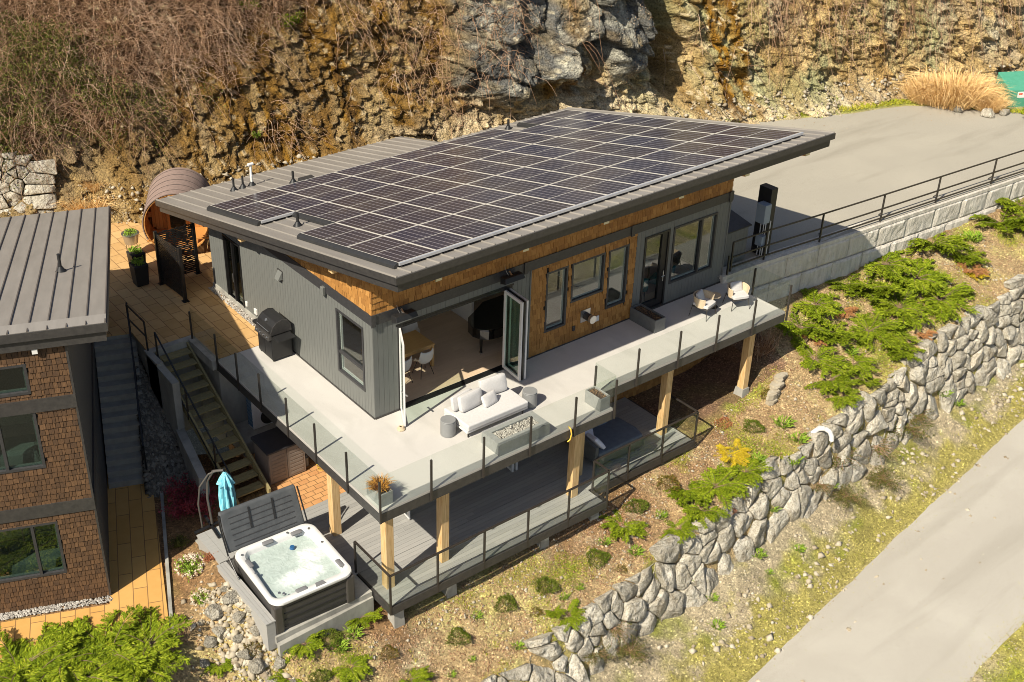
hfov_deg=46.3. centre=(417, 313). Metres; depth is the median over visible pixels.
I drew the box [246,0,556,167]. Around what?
rock creepers
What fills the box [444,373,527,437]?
outdoor sofa
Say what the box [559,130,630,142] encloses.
solar panel
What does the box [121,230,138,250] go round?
planter
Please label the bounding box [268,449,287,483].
door
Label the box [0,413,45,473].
window
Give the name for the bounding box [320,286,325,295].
wall light
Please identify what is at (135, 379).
handrail
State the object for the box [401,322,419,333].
dining chair
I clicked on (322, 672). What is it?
heather mound
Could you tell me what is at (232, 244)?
sliding door
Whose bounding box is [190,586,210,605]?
flowering shrub
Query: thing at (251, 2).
cliff bush
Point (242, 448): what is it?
timber stairs
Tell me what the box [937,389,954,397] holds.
weed clump
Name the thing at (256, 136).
cliff bush
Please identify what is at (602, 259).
window
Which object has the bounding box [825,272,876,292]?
juniper bush
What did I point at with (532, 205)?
solar panel
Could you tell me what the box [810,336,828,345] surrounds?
dead juniper
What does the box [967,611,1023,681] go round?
edge gravel
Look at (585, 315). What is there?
exhaust vent
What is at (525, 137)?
solar panel
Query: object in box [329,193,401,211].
solar panel
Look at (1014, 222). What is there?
juniper bush
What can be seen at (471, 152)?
solar panel
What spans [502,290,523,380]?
folding door leaf
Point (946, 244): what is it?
juniper bush
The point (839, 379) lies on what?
juniper bush
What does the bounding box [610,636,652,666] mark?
bramble shrub
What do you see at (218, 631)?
angular rock
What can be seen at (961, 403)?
weed clump
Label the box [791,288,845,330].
juniper bush
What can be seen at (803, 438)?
weed clump
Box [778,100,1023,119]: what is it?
verge ground
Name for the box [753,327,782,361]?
twiggy bush
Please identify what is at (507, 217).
solar panel
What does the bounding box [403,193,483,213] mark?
solar panel
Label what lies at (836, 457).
bramble shrub
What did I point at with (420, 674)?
juniper bush
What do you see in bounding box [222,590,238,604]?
angular rock
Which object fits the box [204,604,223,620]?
angular rock
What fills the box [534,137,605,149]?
solar panel
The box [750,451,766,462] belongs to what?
weed clump
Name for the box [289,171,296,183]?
roof vent pipe
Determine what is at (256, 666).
angular rock
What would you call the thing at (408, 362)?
dining chair
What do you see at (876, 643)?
road
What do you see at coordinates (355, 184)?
solar panel
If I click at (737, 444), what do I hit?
golden juniper
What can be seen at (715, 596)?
weed clump
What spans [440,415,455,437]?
drum table
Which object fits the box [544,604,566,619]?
juniper bush
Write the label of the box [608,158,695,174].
solar panel
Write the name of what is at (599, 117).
solar panel
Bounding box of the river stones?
[134,356,190,497]
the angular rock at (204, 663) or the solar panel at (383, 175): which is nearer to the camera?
the angular rock at (204, 663)
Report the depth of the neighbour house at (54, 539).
29.09 m
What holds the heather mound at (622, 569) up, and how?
on the ground at (706, 386)
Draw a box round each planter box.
[366,479,392,506]
[585,386,609,411]
[629,303,665,333]
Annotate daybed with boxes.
[567,417,644,465]
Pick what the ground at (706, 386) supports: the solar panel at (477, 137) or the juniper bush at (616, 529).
the juniper bush at (616, 529)
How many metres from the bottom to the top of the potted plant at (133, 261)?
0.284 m
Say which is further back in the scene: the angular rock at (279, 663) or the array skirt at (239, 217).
the array skirt at (239, 217)
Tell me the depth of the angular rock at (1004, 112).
51.26 m
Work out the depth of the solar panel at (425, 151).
39.62 m
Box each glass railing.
[188,255,792,524]
[353,394,698,615]
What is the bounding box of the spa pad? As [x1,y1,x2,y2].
[195,539,373,657]
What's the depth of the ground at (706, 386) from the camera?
35.06 m
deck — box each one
[218,283,784,589]
[301,397,693,628]
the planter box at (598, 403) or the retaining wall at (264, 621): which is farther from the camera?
the planter box at (598, 403)
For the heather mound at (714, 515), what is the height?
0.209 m
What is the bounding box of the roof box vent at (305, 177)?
[298,175,313,180]
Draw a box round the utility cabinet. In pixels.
[723,210,751,266]
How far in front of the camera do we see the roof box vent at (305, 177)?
38.41 m
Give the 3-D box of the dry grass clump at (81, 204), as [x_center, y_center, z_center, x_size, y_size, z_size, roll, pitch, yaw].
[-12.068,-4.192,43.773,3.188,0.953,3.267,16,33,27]
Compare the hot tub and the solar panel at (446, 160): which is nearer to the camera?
the hot tub
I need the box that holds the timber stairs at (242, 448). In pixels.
[155,342,270,504]
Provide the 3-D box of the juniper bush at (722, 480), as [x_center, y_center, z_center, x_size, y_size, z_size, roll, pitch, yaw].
[8.848,5.102,35.294,1.983,0.346,2.025,4,36,14]
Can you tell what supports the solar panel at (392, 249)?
attached to the modern house at (592, 256)
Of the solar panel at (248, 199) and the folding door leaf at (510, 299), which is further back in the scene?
the solar panel at (248, 199)
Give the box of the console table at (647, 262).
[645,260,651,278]
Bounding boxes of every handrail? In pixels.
[125,302,146,469]
[125,304,148,350]
[154,332,235,492]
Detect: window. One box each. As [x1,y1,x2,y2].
[0,363,30,397]
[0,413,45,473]
[0,520,66,582]
[335,308,365,391]
[543,265,568,332]
[570,252,605,302]
[605,243,629,308]
[668,212,717,283]
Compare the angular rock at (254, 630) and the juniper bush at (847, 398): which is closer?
the angular rock at (254, 630)
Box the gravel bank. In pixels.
[136,354,177,494]
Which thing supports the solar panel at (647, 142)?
attached to the modern house at (592, 256)
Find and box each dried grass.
[590,389,604,397]
[635,306,659,318]
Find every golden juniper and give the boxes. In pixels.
[713,444,749,467]
[724,438,751,457]
[966,272,989,280]
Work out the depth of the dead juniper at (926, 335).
40.48 m
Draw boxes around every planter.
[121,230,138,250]
[126,248,145,261]
[128,259,148,286]
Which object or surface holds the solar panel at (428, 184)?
attached to the modern house at (592, 256)
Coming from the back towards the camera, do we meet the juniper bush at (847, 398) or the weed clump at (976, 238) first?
the weed clump at (976, 238)
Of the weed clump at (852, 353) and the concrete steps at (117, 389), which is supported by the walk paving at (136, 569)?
the concrete steps at (117, 389)
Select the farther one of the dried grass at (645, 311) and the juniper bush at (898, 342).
the juniper bush at (898, 342)
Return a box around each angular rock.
[200,658,209,667]
[203,636,217,647]
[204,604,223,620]
[211,626,224,639]
[220,586,226,591]
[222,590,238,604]
[232,611,245,622]
[233,634,242,643]
[237,648,250,659]
[245,605,251,612]
[248,658,264,673]
[249,625,258,636]
[265,676,276,681]
[274,655,285,668]
[953,106,962,112]
[980,108,994,117]
[999,109,1009,115]
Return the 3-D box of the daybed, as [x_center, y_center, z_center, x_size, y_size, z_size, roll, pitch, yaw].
[5.565,3.527,35.663,2.050,0.806,1.700,-19,34,-30]
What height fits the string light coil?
0.102 m
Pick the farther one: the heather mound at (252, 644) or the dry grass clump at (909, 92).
the dry grass clump at (909, 92)
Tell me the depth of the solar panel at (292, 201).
35.21 m
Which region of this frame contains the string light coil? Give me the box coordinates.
[397,425,404,431]
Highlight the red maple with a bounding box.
[158,469,220,523]
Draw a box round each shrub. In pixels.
[168,533,190,548]
[172,552,204,582]
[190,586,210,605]
[203,551,217,561]
[583,641,615,666]
[604,619,636,649]
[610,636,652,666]
[812,480,836,495]
[827,484,872,509]
[830,447,868,472]
[863,465,906,491]
[868,434,901,466]
[889,415,934,443]
[910,408,936,426]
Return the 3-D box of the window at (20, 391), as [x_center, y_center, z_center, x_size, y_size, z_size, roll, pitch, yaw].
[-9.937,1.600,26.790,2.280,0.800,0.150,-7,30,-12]
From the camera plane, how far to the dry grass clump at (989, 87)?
52.01 m
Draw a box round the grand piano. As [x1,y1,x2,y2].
[468,295,503,353]
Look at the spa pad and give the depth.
29.92 m
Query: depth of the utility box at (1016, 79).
52.18 m
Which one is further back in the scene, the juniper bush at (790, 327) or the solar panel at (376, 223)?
the juniper bush at (790, 327)
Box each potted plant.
[123,228,136,235]
[127,244,141,253]
[130,255,143,265]
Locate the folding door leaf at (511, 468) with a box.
[507,464,513,471]
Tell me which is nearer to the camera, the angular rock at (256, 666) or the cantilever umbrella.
the angular rock at (256, 666)
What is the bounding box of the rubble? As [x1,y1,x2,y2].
[619,363,1023,681]
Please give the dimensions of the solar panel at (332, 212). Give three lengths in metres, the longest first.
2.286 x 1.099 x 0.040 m
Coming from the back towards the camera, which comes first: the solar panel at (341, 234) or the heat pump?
the heat pump
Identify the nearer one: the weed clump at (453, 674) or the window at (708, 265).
the weed clump at (453, 674)
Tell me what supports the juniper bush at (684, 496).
on the ground at (706, 386)
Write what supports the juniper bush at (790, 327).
on the ground at (706, 386)
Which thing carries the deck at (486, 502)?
on the ground at (706, 386)
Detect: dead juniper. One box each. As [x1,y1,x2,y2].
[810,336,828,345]
[828,306,858,318]
[915,329,937,339]
[955,261,990,276]
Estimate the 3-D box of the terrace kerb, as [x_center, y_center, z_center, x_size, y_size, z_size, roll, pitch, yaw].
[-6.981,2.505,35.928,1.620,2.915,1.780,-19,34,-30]
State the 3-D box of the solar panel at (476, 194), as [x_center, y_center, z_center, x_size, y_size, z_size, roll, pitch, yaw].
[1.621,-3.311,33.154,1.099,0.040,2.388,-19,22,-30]
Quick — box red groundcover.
[713,417,732,427]
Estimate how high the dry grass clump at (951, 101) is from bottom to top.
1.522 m
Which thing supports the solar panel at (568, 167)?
attached to the modern house at (592, 256)
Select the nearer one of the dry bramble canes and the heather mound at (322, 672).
the heather mound at (322, 672)
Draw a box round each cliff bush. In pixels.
[238,0,260,10]
[250,131,261,137]
[277,10,305,27]
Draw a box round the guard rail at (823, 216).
[729,150,1023,271]
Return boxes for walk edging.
[160,491,173,628]
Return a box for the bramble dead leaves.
[0,0,370,205]
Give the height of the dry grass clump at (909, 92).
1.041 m
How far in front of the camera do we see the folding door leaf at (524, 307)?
33.42 m
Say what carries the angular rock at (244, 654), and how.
on the ground at (706, 386)
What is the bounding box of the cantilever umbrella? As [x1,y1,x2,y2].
[194,468,236,537]
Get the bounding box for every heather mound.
[243,641,262,657]
[308,668,332,681]
[318,628,342,648]
[381,644,399,660]
[446,626,471,645]
[493,593,517,612]
[529,576,559,594]
[530,607,542,616]
[584,547,610,568]
[614,564,626,573]
[622,498,649,514]
[656,474,679,490]
[703,509,719,522]
[742,418,765,432]
[761,388,769,397]
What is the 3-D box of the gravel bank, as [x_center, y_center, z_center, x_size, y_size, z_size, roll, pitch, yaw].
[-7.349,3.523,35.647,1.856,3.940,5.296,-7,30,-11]
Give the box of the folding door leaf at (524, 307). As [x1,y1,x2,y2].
[505,289,525,379]
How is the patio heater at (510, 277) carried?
attached to the modern house at (592, 256)
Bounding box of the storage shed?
[251,427,305,484]
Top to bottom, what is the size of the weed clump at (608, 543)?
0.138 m
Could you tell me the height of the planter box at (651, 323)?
0.440 m
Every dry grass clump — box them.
[47,190,122,210]
[76,178,107,192]
[889,73,960,105]
[896,62,1011,110]
[935,71,1020,107]
[965,92,1019,112]
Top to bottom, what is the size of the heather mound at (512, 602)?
0.234 m
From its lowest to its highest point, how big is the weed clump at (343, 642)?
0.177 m
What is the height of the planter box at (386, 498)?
0.380 m
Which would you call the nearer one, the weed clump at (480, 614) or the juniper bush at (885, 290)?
the weed clump at (480, 614)
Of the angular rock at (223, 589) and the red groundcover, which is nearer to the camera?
the angular rock at (223, 589)
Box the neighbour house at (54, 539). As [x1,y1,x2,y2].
[0,205,111,612]
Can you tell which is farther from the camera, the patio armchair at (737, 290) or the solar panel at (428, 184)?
the patio armchair at (737, 290)
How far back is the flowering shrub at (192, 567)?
30.94 m
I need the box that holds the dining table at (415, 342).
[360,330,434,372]
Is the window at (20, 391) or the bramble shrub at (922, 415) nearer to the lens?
the window at (20, 391)
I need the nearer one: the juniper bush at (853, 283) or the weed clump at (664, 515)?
the weed clump at (664, 515)
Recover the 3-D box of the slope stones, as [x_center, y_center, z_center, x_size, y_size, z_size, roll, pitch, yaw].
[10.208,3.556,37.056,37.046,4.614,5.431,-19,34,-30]
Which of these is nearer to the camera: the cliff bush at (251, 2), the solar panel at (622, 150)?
the solar panel at (622, 150)
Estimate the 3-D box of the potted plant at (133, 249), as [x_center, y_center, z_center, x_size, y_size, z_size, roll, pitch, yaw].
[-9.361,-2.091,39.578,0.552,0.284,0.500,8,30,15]
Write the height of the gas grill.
1.321 m
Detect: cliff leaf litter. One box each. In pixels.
[2,1,684,213]
[635,0,1023,121]
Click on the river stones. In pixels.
(162, 451)
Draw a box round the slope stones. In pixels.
[172,226,1014,680]
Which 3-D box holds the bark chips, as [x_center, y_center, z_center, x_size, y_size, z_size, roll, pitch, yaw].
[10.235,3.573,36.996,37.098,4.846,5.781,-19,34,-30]
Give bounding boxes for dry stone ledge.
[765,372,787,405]
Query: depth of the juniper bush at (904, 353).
39.76 m
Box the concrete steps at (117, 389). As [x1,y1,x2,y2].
[94,338,144,488]
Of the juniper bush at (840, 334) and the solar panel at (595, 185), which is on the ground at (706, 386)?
the juniper bush at (840, 334)
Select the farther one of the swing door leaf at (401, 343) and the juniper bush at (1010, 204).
the juniper bush at (1010, 204)
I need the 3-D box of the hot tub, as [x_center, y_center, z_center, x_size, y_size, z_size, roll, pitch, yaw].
[-3.141,6.678,30.269,2.300,0.997,2.420,-18,34,-28]
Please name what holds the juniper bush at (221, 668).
on the ground at (706, 386)
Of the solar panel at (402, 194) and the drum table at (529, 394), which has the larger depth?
the solar panel at (402, 194)
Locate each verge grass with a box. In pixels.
[731,98,1023,121]
[983,656,1022,681]
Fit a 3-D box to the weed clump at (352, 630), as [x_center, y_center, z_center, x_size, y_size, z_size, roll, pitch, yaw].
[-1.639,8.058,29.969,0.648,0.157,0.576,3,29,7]
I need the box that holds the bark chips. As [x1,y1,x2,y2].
[169,198,1023,681]
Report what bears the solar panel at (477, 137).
attached to the modern house at (592, 256)
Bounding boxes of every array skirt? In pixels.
[207,205,260,225]
[291,211,334,225]
[297,233,397,268]
[517,122,539,127]
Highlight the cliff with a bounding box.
[0,0,1023,223]
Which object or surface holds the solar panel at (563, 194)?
attached to the modern house at (592, 256)
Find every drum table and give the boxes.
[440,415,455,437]
[522,387,536,408]
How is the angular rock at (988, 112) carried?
on the driveway
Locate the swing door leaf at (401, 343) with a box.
[399,328,407,425]
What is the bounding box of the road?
[748,419,1023,681]
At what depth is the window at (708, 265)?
37.57 m
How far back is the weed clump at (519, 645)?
31.20 m
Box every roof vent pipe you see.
[55,253,66,272]
[230,178,237,191]
[239,176,246,188]
[247,162,255,186]
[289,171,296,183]
[293,212,301,226]
[505,119,511,129]
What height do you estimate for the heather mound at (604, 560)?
0.276 m
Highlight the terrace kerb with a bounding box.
[144,335,218,408]
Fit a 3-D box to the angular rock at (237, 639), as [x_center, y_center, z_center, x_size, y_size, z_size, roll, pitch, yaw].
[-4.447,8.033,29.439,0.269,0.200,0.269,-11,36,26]
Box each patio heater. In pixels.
[391,305,417,323]
[500,268,524,284]
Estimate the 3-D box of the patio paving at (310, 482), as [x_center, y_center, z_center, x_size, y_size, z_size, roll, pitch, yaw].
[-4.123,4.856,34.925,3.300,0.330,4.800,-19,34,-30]
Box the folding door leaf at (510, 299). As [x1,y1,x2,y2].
[507,288,528,378]
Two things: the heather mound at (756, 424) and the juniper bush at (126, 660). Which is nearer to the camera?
the juniper bush at (126, 660)
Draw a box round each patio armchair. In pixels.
[688,289,715,319]
[722,281,749,311]
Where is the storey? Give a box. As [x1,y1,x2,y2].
[404,355,707,518]
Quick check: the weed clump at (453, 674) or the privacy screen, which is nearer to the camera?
the weed clump at (453, 674)
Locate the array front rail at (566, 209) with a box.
[261,132,803,265]
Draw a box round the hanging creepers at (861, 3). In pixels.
[537,0,1023,114]
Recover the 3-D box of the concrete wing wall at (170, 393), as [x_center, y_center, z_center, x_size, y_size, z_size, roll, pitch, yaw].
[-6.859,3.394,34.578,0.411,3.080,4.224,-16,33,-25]
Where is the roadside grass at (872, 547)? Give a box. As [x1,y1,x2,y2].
[639,380,1023,681]
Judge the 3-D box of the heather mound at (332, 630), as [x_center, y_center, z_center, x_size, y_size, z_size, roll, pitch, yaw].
[-2.260,8.031,29.761,0.684,0.226,0.655,22,36,34]
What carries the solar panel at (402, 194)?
attached to the modern house at (592, 256)
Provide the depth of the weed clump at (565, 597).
32.22 m
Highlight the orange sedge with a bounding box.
[365,473,396,492]
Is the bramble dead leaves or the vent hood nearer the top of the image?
the bramble dead leaves
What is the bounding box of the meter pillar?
[751,183,777,255]
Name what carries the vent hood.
attached to the modern house at (592, 256)
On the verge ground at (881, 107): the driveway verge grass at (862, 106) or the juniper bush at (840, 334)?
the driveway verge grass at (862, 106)
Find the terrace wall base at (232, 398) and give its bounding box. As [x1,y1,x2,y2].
[0,334,247,447]
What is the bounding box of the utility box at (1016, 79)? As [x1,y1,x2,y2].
[995,71,1023,106]
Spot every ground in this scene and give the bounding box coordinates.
[0,198,1023,681]
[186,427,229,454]
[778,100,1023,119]
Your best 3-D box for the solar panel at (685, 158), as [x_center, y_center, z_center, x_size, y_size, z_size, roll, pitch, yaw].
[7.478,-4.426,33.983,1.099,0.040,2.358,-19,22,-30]
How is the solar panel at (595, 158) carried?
attached to the modern house at (592, 256)
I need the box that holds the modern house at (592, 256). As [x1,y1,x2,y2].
[155,107,835,425]
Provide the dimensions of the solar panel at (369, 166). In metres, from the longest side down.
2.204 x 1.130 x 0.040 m
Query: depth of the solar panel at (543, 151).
37.22 m
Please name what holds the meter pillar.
on the block retaining wall at (806, 266)
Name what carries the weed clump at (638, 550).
on the ground at (706, 386)
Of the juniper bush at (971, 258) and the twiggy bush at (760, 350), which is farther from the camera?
the juniper bush at (971, 258)
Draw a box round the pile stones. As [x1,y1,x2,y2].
[181,573,294,681]
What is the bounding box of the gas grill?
[252,308,295,361]
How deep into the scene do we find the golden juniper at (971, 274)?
42.59 m
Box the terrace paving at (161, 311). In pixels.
[107,221,258,358]
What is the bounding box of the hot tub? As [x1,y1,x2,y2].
[233,524,354,634]
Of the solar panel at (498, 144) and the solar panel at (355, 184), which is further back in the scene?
the solar panel at (498, 144)
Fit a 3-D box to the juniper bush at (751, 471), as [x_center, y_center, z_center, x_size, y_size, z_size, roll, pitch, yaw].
[9.835,4.711,35.759,1.680,0.324,1.645,-19,31,-17]
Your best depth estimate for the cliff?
46.19 m
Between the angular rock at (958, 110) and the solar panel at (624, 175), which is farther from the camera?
the angular rock at (958, 110)
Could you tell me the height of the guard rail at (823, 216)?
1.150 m
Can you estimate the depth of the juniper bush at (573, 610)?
31.87 m
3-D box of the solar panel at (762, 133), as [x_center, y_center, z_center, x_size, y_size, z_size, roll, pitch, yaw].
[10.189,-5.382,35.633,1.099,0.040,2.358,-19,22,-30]
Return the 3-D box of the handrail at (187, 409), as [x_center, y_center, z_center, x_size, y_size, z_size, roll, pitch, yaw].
[-6.409,3.057,34.263,0.044,3.705,4.544,-19,34,-30]
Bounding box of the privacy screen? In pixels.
[153,222,201,302]
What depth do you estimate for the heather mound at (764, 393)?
38.02 m
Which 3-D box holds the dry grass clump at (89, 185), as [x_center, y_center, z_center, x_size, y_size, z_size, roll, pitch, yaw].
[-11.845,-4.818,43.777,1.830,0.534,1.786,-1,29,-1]
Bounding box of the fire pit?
[481,410,549,456]
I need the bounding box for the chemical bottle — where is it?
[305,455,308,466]
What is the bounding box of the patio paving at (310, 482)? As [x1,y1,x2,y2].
[229,444,345,509]
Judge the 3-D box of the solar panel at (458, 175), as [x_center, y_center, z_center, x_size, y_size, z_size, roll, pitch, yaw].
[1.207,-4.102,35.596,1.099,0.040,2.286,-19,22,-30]
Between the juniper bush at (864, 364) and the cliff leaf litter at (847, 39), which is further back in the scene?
the cliff leaf litter at (847, 39)
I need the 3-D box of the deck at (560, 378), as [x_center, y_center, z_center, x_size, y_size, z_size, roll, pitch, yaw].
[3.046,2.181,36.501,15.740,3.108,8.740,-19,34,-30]
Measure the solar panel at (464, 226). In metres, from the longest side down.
2.358 x 1.099 x 0.040 m
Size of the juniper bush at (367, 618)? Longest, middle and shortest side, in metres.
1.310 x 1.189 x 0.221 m
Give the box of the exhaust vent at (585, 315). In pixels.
[580,308,595,323]
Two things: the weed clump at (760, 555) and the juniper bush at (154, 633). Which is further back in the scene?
the weed clump at (760, 555)
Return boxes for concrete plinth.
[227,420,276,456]
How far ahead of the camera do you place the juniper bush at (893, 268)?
42.03 m
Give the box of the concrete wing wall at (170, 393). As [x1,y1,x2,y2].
[146,356,211,505]
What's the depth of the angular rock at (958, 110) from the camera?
51.64 m
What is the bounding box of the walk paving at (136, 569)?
[0,474,167,657]
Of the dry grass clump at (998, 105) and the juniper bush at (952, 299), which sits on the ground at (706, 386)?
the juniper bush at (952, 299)
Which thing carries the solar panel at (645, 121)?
attached to the modern house at (592, 256)
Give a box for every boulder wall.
[0,151,57,214]
[481,274,1023,681]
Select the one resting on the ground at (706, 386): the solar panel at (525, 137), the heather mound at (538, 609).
the heather mound at (538, 609)
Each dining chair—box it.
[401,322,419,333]
[405,356,412,382]
[412,348,433,373]
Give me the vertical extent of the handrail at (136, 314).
1.138 m
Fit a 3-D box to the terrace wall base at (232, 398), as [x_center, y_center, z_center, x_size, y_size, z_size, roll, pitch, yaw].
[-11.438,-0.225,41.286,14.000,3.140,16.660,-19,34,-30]
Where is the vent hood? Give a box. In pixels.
[275,268,282,280]
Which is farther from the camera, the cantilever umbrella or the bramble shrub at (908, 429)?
the bramble shrub at (908, 429)
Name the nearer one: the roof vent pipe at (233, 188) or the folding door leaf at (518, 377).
the folding door leaf at (518, 377)
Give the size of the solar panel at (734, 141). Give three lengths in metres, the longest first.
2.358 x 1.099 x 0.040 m
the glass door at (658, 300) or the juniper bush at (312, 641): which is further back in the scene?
the glass door at (658, 300)
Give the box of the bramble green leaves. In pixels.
[0,9,225,207]
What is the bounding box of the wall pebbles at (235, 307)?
[208,286,255,326]
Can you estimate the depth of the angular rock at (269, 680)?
28.98 m
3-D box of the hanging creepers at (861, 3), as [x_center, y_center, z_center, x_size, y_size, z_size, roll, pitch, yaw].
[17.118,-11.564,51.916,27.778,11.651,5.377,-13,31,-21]
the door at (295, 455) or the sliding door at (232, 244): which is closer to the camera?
the door at (295, 455)
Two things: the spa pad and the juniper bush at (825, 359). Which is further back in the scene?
the juniper bush at (825, 359)
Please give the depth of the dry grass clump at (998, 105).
51.49 m
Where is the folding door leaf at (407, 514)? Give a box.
[404,511,409,518]
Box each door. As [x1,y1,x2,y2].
[222,233,244,307]
[258,333,272,359]
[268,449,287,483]
[287,445,305,476]
[639,229,670,308]
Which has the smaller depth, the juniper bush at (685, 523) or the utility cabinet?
the juniper bush at (685, 523)
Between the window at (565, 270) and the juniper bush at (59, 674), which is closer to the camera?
the juniper bush at (59, 674)
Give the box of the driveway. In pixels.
[648,106,1023,276]
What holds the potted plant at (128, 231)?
on the planter at (132, 239)
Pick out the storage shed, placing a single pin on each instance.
(279, 455)
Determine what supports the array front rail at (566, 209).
attached to the modern house at (592, 256)
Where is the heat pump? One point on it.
(257, 418)
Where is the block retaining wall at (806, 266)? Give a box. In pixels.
[719,174,1023,301]
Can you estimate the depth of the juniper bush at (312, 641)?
29.31 m
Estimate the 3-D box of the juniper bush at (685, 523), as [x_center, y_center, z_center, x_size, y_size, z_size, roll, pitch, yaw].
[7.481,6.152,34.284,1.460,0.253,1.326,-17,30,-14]
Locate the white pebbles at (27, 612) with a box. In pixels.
[0,595,112,620]
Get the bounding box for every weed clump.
[327,637,352,652]
[342,624,364,640]
[448,669,455,677]
[470,610,482,618]
[509,641,525,649]
[557,592,570,599]
[573,582,584,590]
[597,535,611,544]
[627,544,645,556]
[652,509,668,519]
[707,592,719,601]
[709,618,725,629]
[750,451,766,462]
[752,548,767,558]
[769,415,796,427]
[786,431,811,443]
[787,456,807,465]
[791,544,806,552]
[841,345,858,354]
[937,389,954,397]
[953,399,967,406]
[957,230,983,242]
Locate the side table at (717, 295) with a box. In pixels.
[711,292,720,308]
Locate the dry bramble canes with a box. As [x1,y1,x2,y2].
[0,0,400,213]
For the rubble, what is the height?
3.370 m
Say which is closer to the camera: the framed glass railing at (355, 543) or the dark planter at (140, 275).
the framed glass railing at (355, 543)
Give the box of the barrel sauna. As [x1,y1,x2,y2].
[142,164,211,253]
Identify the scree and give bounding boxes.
[78,63,1022,223]
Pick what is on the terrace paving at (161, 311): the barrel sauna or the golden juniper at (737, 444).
the barrel sauna
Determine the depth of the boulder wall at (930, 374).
36.48 m
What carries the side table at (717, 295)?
on the deck at (560, 378)
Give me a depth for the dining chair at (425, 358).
33.69 m
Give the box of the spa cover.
[217,484,308,579]
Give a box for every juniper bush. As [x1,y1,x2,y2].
[0,622,82,681]
[0,638,77,681]
[10,616,120,681]
[52,640,124,681]
[55,604,171,680]
[104,639,183,681]
[107,606,193,674]
[200,658,233,678]
[267,667,302,681]
[282,629,325,662]
[330,653,372,681]
[345,607,383,629]
[399,666,434,681]
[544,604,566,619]
[559,598,586,632]
[599,509,648,544]
[659,513,700,543]
[663,478,713,505]
[679,500,730,528]
[693,464,749,510]
[719,457,773,488]
[775,312,830,345]
[789,338,849,378]
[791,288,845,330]
[804,366,859,394]
[814,319,861,346]
[824,379,864,410]
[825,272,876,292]
[837,345,880,381]
[838,274,904,301]
[848,308,904,351]
[852,375,882,387]
[863,250,918,289]
[869,316,922,353]
[870,281,937,331]
[886,339,925,361]
[889,257,956,303]
[904,232,972,255]
[916,278,979,323]
[947,248,991,264]
[969,209,1023,232]
[995,197,1023,216]
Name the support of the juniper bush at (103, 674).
on the ground at (706, 386)
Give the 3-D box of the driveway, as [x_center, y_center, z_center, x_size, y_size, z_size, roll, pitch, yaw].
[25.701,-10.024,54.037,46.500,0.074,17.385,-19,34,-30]
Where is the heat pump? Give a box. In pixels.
[246,398,272,429]
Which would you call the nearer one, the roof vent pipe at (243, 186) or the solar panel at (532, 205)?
the solar panel at (532, 205)
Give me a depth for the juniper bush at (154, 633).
28.99 m
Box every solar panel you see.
[210,188,289,209]
[227,201,293,220]
[259,193,325,210]
[274,172,349,192]
[291,184,357,201]
[296,202,368,221]
[301,222,382,246]
[323,176,388,192]
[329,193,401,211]
[336,157,407,175]
[336,212,417,234]
[348,236,435,263]
[354,168,420,183]
[361,184,433,202]
[370,203,451,224]
[383,160,448,174]
[383,225,472,249]
[392,142,462,159]
[393,176,463,192]
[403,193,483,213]
[411,153,477,166]
[419,214,506,237]
[421,167,494,183]
[436,184,516,203]
[438,145,505,158]
[445,129,514,144]
[451,159,522,174]
[455,204,540,226]
[465,138,530,150]
[468,175,547,193]
[480,152,552,166]
[487,194,574,215]
[492,131,557,143]
[497,167,577,184]
[506,144,579,157]
[517,125,583,136]
[520,185,605,204]
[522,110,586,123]
[526,158,606,175]
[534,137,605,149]
[540,118,607,128]
[549,175,636,194]
[554,150,633,166]
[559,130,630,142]
[566,112,629,122]
[580,167,667,184]
[581,143,662,157]
[584,123,655,134]
[607,135,688,148]
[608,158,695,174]
[609,116,681,127]
[635,128,713,140]
[637,150,722,165]
[658,121,737,133]
[663,141,750,156]
[690,134,775,147]
[715,126,800,139]
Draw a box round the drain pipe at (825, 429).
[811,426,833,441]
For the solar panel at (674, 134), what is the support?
attached to the modern house at (592, 256)
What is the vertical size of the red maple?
0.965 m
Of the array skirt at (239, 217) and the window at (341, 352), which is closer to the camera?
the window at (341, 352)
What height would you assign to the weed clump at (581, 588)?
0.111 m
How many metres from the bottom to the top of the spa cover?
1.368 m
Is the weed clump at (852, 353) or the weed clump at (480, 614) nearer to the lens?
the weed clump at (480, 614)
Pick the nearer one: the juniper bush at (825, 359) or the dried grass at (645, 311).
the dried grass at (645, 311)
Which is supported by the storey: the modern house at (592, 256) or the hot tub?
the modern house at (592, 256)

